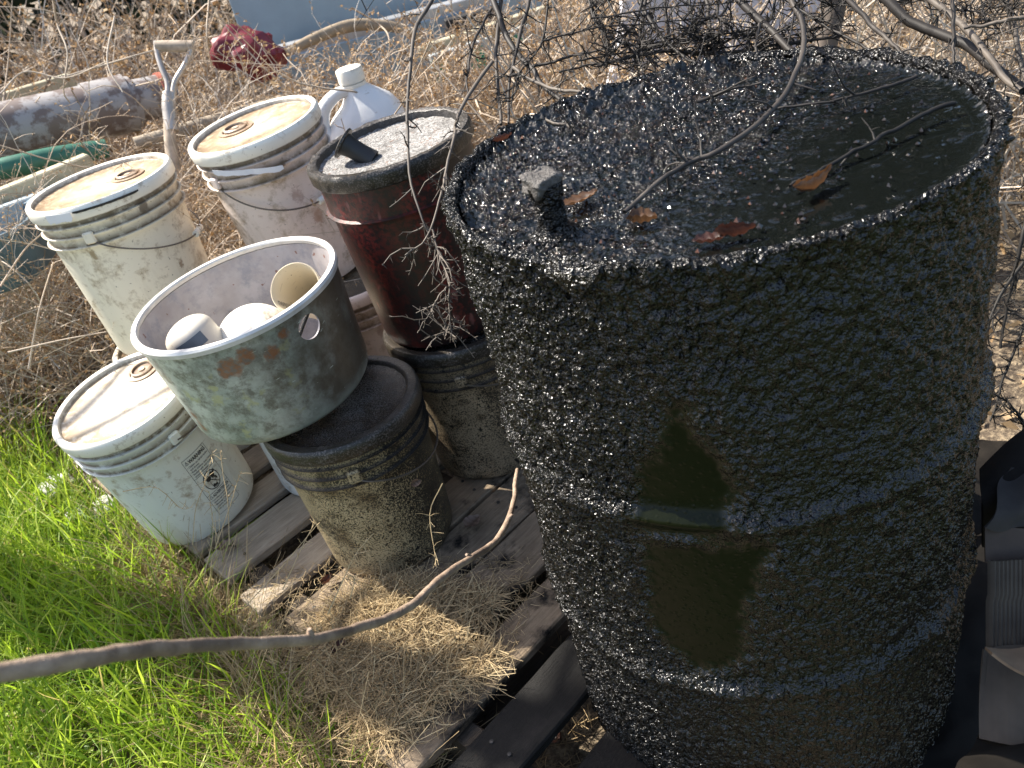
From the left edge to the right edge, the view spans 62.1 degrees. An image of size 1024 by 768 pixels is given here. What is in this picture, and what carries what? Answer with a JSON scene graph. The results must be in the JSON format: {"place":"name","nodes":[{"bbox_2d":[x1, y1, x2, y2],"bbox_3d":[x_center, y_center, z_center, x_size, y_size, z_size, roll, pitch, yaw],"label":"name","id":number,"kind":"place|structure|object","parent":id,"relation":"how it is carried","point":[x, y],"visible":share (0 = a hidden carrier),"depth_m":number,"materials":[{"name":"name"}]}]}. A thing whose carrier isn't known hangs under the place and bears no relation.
{"place":"outdoors","nodes":[
{"label":"outdoors","id":0,"kind":"place"},
{"bbox_2d":[0,372,443,767],"bbox_3d":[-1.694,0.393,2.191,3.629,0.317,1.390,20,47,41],"label":"grass","id":1,"kind":"structure","parent":0,"point":[9,520],"depth_m":1.74,"materials":[{"name":"green plant"}]},
{"bbox_2d":[0,468,518,682],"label":"bent stick","id":2,"kind":"object","parent":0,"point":[35,666],"visible":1,"depth_m":0.56,"materials":[{"name":"brown wood"}]},
{"bbox_2d":[0,0,1023,767],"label":"ground","id":3,"kind":"structure","parent":0,"point":[990,432],"depth_m":1.97,"materials":[{"name":"brown soil"}]},
{"bbox_2d":[36,473,75,504],"bbox_3d":[-1.291,0.300,2.402,0.108,0.070,0.111,11,41,34],"label":"white stone","id":4,"kind":"object","parent":3,"relation":"on","point":[44,489],"visible":0.16,"depth_m":2.37,"materials":[{"name":"white stone"}]},
{"bbox_2d":[0,253,112,438],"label":"dry brush","id":5,"kind":"object","parent":3,"relation":"on","point":[27,314],"visible":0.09,"depth_m":2.77,"materials":[{"name":"beige plant"}]},
{"bbox_2d":[91,494,120,518],"bbox_3d":[-1.080,0.327,2.276,0.096,0.052,0.093,-16,33,0],"label":"white stone","id":6,"kind":"object","parent":3,"relation":"on","point":[106,499],"visible":0.2,"depth_m":2.25,"materials":[{"name":"white stone"}]},
{"bbox_2d":[0,0,232,89],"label":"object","id":7,"kind":"object","parent":3,"relation":"on","point":[16,3],"visible":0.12,"depth_m":8.21,"materials":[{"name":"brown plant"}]},
{"bbox_2d":[0,0,324,224],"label":"dry brush","id":8,"kind":"object","parent":3,"relation":"on","point":[114,52],"visible":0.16,"depth_m":4.34,"materials":[{"name":"beige plant"}]},
{"bbox_2d":[0,72,77,100],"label":"cream board","id":9,"kind":"object","parent":8,"relation":"on","point":[38,84],"visible":0.03,"depth_m":3.31,"materials":[{"name":"beige wood"}]},
{"bbox_2d":[31,494,499,767],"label":"dead grass","id":10,"kind":"structure","parent":3,"relation":"on","point":[314,707],"depth_m":1.59,"materials":[{"name":"plant"}]},
{"bbox_2d":[0,0,537,450],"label":"bare stems","id":11,"kind":"object","parent":3,"relation":"on","point":[120,88],"visible":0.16,"depth_m":2.61,"materials":[{"name":"brown plant"}]},
{"bbox_2d":[96,443,647,767],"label":"wooden pallet","id":12,"kind":"object","parent":3,"relation":"on","point":[524,728],"visible":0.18,"depth_m":1.59,"materials":[{"name":"wood"}]},
{"bbox_2d":[52,352,252,544],"bbox_3d":[-0.773,0.148,1.895,0.311,0.348,0.310,-18,39,2],"label":"bucket","id":13,"kind":"object","parent":12,"relation":"on","point":[120,426],"visible":0.84,"depth_m":1.79,"materials":[{"name":"white plastic"}]},
{"bbox_2d":[112,347,250,450],"bbox_3d":[-0.792,-0.003,2.181,0.327,0.306,0.327,-16,33,0],"label":"bucket","id":14,"kind":"object","parent":12,"relation":"on","point":[118,354],"visible":0.01,"depth_m":2.09,"materials":[{"name":"white plastic"}]},
{"bbox_2d":[25,153,208,354],"bbox_3d":[-0.881,-0.298,2.012,0.336,0.388,0.333,-16,33,0],"label":"bucket","id":15,"kind":"object","parent":14,"relation":"on","point":[127,246],"visible":0.9,"depth_m":1.89,"materials":[{"name":"white plastic"}]},
{"bbox_2d":[217,539,235,550],"bbox_3d":[-0.619,0.350,1.841,0.036,0.010,0.036,5,38,28],"label":"dead leaf","id":16,"kind":"object","parent":12,"relation":"on","point":[223,546],"visible":0.76,"depth_m":1.85,"materials":[{"name":"plant"}]},
{"bbox_2d":[259,443,298,495],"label":"bucket","id":17,"kind":"object","parent":12,"relation":"on","point":[287,485],"visible":0.02,"depth_m":1.93,"materials":[{"name":"white plastic"}]},
{"bbox_2d":[123,450,442,614],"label":"dry stalks","id":18,"kind":"object","parent":12,"relation":"on","point":[349,575],"visible":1,"depth_m":1.38,"materials":[{"name":"plant"}]},
{"bbox_2d":[263,355,451,576],"bbox_3d":[-0.285,0.169,1.682,0.312,0.344,0.309,-16,33,0],"label":"bucket","id":19,"kind":"object","parent":12,"relation":"on","point":[357,461],"visible":0.78,"depth_m":1.57,"materials":[{"name":"plastic"}]},
{"bbox_2d":[130,236,367,444],"bbox_3d":[-0.463,-0.078,1.572,0.384,0.227,0.384,-18,34,2],"label":"metal pot","id":20,"kind":"object","parent":19,"relation":"on","point":[293,368],"visible":0.93,"depth_m":1.48,"materials":[{"name":"grey metal"}]},
{"bbox_2d":[166,314,222,349],"bbox_3d":[-0.550,-0.051,1.545,0.094,0.160,0.095,-32,26,9],"label":"plastic bottle","id":21,"kind":"object","parent":20,"relation":"in","point":[193,331],"visible":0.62,"depth_m":1.49,"materials":[{"name":"white plastic"}]},
{"bbox_2d":[219,303,281,338],"bbox_3d":[-0.475,-0.093,1.574,0.148,0.110,0.148,-13,27,-1],"label":"plastic bowl","id":22,"kind":"object","parent":20,"relation":"in","point":[241,319],"visible":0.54,"depth_m":1.53,"materials":[{"name":"white plastic"}]},
{"bbox_2d":[271,262,320,318],"bbox_3d":[-0.370,-0.161,1.553,0.094,0.094,0.118,-21,-11,8],"label":"plastic cup","id":23,"kind":"object","parent":20,"relation":"in","point":[292,283],"visible":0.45,"depth_m":1.54,"materials":[{"name":"beige plastic"}]},
{"bbox_2d":[411,479,420,486],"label":"dead leaf","id":24,"kind":"object","parent":19,"relation":"attached to","point":[415,482],"visible":1,"depth_m":1.42,"materials":[{"name":"brown plant"}]},
{"bbox_2d":[342,267,389,356],"bbox_3d":[-0.364,-0.132,2.157,0.313,0.346,0.313,-16,33,0],"label":"bucket","id":25,"kind":"object","parent":12,"relation":"on","point":[369,323],"visible":0.08,"depth_m":2.00,"materials":[{"name":"white plastic"}]},
{"bbox_2d":[188,95,355,275],"bbox_3d":[-0.536,-0.438,2.021,0.310,0.378,0.327,-18,36,1],"label":"bucket","id":26,"kind":"object","parent":25,"relation":"on","point":[251,162],"visible":0.81,"depth_m":1.90,"materials":[{"name":"white plastic"}]},
{"bbox_2d":[224,545,547,767],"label":"straw litter","id":27,"kind":"object","parent":12,"relation":"on","point":[373,602],"visible":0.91,"depth_m":1.48,"materials":[{"name":"beige plant"}]},
{"bbox_2d":[320,573,330,583],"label":"dead leaf","id":28,"kind":"object","parent":27,"relation":"on","point":[325,579],"visible":1,"depth_m":1.68,"materials":[{"name":"brown plant"}]},
{"bbox_2d":[331,638,344,653],"bbox_3d":[-0.309,0.468,1.519,0.020,0.011,0.036,8,40,31],"label":"dead leaf","id":29,"kind":"object","parent":27,"relation":"on","point":[337,645],"visible":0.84,"depth_m":1.52,"materials":[{"name":"brown plant"}]},
{"bbox_2d":[383,329,520,478],"bbox_3d":[-0.079,-0.006,1.855,0.316,0.346,0.314,-16,33,0],"label":"bucket","id":30,"kind":"object","parent":12,"relation":"on","point":[460,386],"visible":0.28,"depth_m":1.73,"materials":[{"name":"plastic"}]},
{"bbox_2d":[306,106,482,347],"bbox_3d":[-0.187,-0.318,1.659,0.318,0.423,0.319,-17,34,1],"label":"bucket","id":31,"kind":"object","parent":30,"relation":"on","point":[359,178],"visible":0.8,"depth_m":1.55,"materials":[{"name":"red plastic"}]},
{"bbox_2d":[463,514,479,526],"bbox_3d":[-0.081,0.279,1.720,0.036,0.010,0.036,-10,33,8],"label":"dead leaf","id":32,"kind":"object","parent":12,"relation":"on","point":[471,520],"visible":1,"depth_m":1.73,"materials":[{"name":"brown plant"}]},
{"bbox_2d":[440,45,1015,767],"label":"oil drum","id":33,"kind":"object","parent":12,"relation":"on","point":[748,459],"visible":0.98,"depth_m":0.89,"materials":[{"name":"black metal"}]},
{"bbox_2d":[493,132,511,141],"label":"dead leaf","id":34,"kind":"object","parent":33,"relation":"on","point":[499,137],"visible":1,"depth_m":1.09,"materials":[{"name":"brown plant"}]},
{"bbox_2d":[563,188,596,204],"bbox_3d":[0.070,-0.193,0.883,0.045,0.006,0.019,-27,35,-17],"label":"dead leaf","id":35,"kind":"object","parent":33,"relation":"on","point":[579,197],"visible":0.87,"depth_m":0.89,"materials":[{"name":"brown plant"}]},
{"bbox_2d":[626,206,656,222],"bbox_3d":[0.124,-0.161,0.814,0.030,0.014,0.018,1,37,24],"label":"dead leaf","id":36,"kind":"object","parent":33,"relation":"on","point":[640,214],"visible":1,"depth_m":0.81,"materials":[{"name":"brown plant"}]},
{"bbox_2d":[692,231,727,242],"bbox_3d":[0.175,-0.129,0.752,0.032,0.008,0.015,-9,34,10],"label":"dead leaf","id":37,"kind":"object","parent":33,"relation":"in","point":[706,236],"visible":1,"depth_m":0.76,"materials":[{"name":"brown plant"}]},
{"bbox_2d":[714,222,755,236],"bbox_3d":[0.196,-0.136,0.748,0.036,0.013,0.011,-6,34,14],"label":"dead leaf","id":38,"kind":"object","parent":33,"relation":"on","point":[732,229],"visible":1,"depth_m":0.75,"materials":[{"name":"brown plant"}]},
{"bbox_2d":[793,164,831,191],"bbox_3d":[0.278,-0.187,0.787,0.053,0.017,0.012,-30,36,-21],"label":"dead leaf","id":39,"kind":"object","parent":33,"relation":"on","point":[814,181],"visible":1,"depth_m":0.78,"materials":[{"name":"brown plant"}]},
{"bbox_2d":[229,0,542,104],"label":"old trailer","id":40,"kind":"object","parent":3,"relation":"on","point":[291,22],"visible":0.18,"depth_m":3.95,"materials":[{"name":"blue paint"}]},
{"bbox_2d":[417,5,551,61],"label":"tan beam","id":41,"kind":"structure","parent":40,"relation":"attached to","point":[447,41],"depth_m":3.66,"materials":[{"name":"brown wood"}]},
{"bbox_2d":[0,0,817,499],"bbox_3d":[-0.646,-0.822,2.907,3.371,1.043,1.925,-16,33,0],"label":"dry brush","id":42,"kind":"object","parent":3,"relation":"on","point":[442,56],"visible":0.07,"depth_m":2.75,"materials":[{"name":"beige plant"}]},
{"bbox_2d":[0,197,55,293],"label":"blue tub","id":43,"kind":"object","parent":42,"relation":"on","point":[30,254],"visible":0.45,"depth_m":2.30,"materials":[{"name":"plastic"}]},
{"bbox_2d":[0,189,43,233],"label":"blue plank","id":44,"kind":"object","parent":43,"relation":"on","point":[24,198],"visible":0.14,"depth_m":2.44,"materials":[{"name":"wood"}]},
{"bbox_2d":[0,153,94,204],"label":"wooden plank","id":45,"kind":"object","parent":44,"relation":"on","point":[30,180],"visible":0.62,"depth_m":2.52,"materials":[{"name":"beige wood"}]},
{"bbox_2d":[0,139,109,179],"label":"green pipe","id":46,"kind":"object","parent":42,"relation":"on","point":[7,163],"visible":0.67,"depth_m":2.68,"materials":[{"name":"plastic"}]},
{"bbox_2d":[0,72,181,157],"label":"old pipe","id":47,"kind":"object","parent":42,"relation":"on","point":[29,115],"visible":0.72,"depth_m":2.89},
{"bbox_2d":[153,40,195,212],"bbox_3d":[-0.994,-0.765,2.521,0.115,0.445,0.314,3,38,26],"label":"shovel","id":48,"kind":"object","parent":42,"relation":"on","point":[169,107],"visible":0.89,"depth_m":2.49,"materials":[{"name":"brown wood"}]},
{"bbox_2d":[132,87,312,150],"bbox_3d":[-0.956,-0.891,2.849,0.607,0.081,0.047,-27,35,-17],"label":"weathered rail","id":49,"kind":"object","parent":42,"relation":"on","point":[139,140],"visible":0.35,"depth_m":2.79,"materials":[{"name":"wood"}]},
{"bbox_2d":[210,24,287,82],"bbox_3d":[-1.068,-1.342,3.449,0.307,0.224,0.229,-12,30,-22],"label":"red plastic bag","id":50,"kind":"object","parent":42,"relation":"on","point":[276,54],"visible":0.62,"depth_m":3.38,"materials":[{"name":"red plastic"}]},
{"bbox_2d":[284,18,422,56],"bbox_3d":[-0.672,-1.448,3.600,0.601,0.174,0.109,-28,35,-18],"label":"grey hose","id":51,"kind":"object","parent":42,"relation":"on","point":[305,42],"visible":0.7,"depth_m":3.56,"materials":[{"name":"beige plastic"}]},
{"bbox_2d":[429,23,546,85],"bbox_3d":[-0.094,-1.356,3.498,0.505,0.130,0.044,-23,34,-13],"label":"grey crate panel","id":52,"kind":"object","parent":42,"relation":"on","point":[481,45],"visible":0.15,"depth_m":3.47,"materials":[{"name":"teal paint"}]},
{"bbox_2d":[606,27,623,82],"bbox_3d":[0.356,-1.132,2.749,0.042,0.301,0.378,4,38,28],"label":"white pole","id":53,"kind":"object","parent":42,"relation":"on","point":[616,78],"visible":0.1,"depth_m":2.70,"materials":[{"name":"white"}]},
{"bbox_2d":[435,571,602,767],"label":"ground straw","id":54,"kind":"object","parent":3,"relation":"on","point":[580,724],"visible":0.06,"depth_m":1.43,"materials":[{"name":"beige plant"}]},
{"bbox_2d":[551,732,561,742],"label":"dead leaf","id":55,"kind":"object","parent":54,"relation":"on","point":[558,737],"visible":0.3,"depth_m":1.41,"materials":[{"name":"brown plant"}]},
{"bbox_2d":[296,0,1023,252],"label":"dry brush","id":56,"kind":"object","parent":3,"relation":"on","point":[929,47],"visible":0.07,"depth_m":2.37,"materials":[{"name":"beige plant"}]},
{"bbox_2d":[619,0,819,79],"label":"pale sheet panel","id":57,"kind":"object","parent":56,"relation":"on","point":[754,4],"visible":0.1,"depth_m":2.73,"materials":[{"name":"grey metal"}]},
{"bbox_2d":[357,0,1023,429],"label":"thorny shrub","id":58,"kind":"object","parent":3,"relation":"on","point":[831,16],"visible":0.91,"depth_m":1.38,"materials":[{"name":"brown plant"}]},
{"bbox_2d":[838,0,1023,429],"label":"leaf litter","id":59,"kind":"object","parent":3,"relation":"on","point":[1010,424],"visible":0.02,"depth_m":2.11,"materials":[{"name":"brown plant"}]},
{"bbox_2d":[919,429,1023,767],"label":"black sheeting","id":60,"kind":"object","parent":3,"relation":"on","point":[998,498],"visible":0.27,"depth_m":1.25,"materials":[{"name":"black plastic"}]},
{"bbox_2d":[979,527,1023,744],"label":"cardboard box","id":61,"kind":"object","parent":60,"relation":"on","point":[1001,702],"visible":1,"depth_m":1.02,"materials":[{"name":"cardboard"}]},
{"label":"bucket","id":62,"kind":"object","parent":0,"visible":0},
{"bbox_2d":[319,63,404,140],"bbox_3d":[-0.387,-0.663,2.286,0.230,0.369,0.160,-12,33,5],"label":"plastic jug","id":63,"kind":"object","parent":62,"relation":"on","point":[367,102],"visible":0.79,"depth_m":2.19,"materials":[{"name":"white plastic"}]}
]}

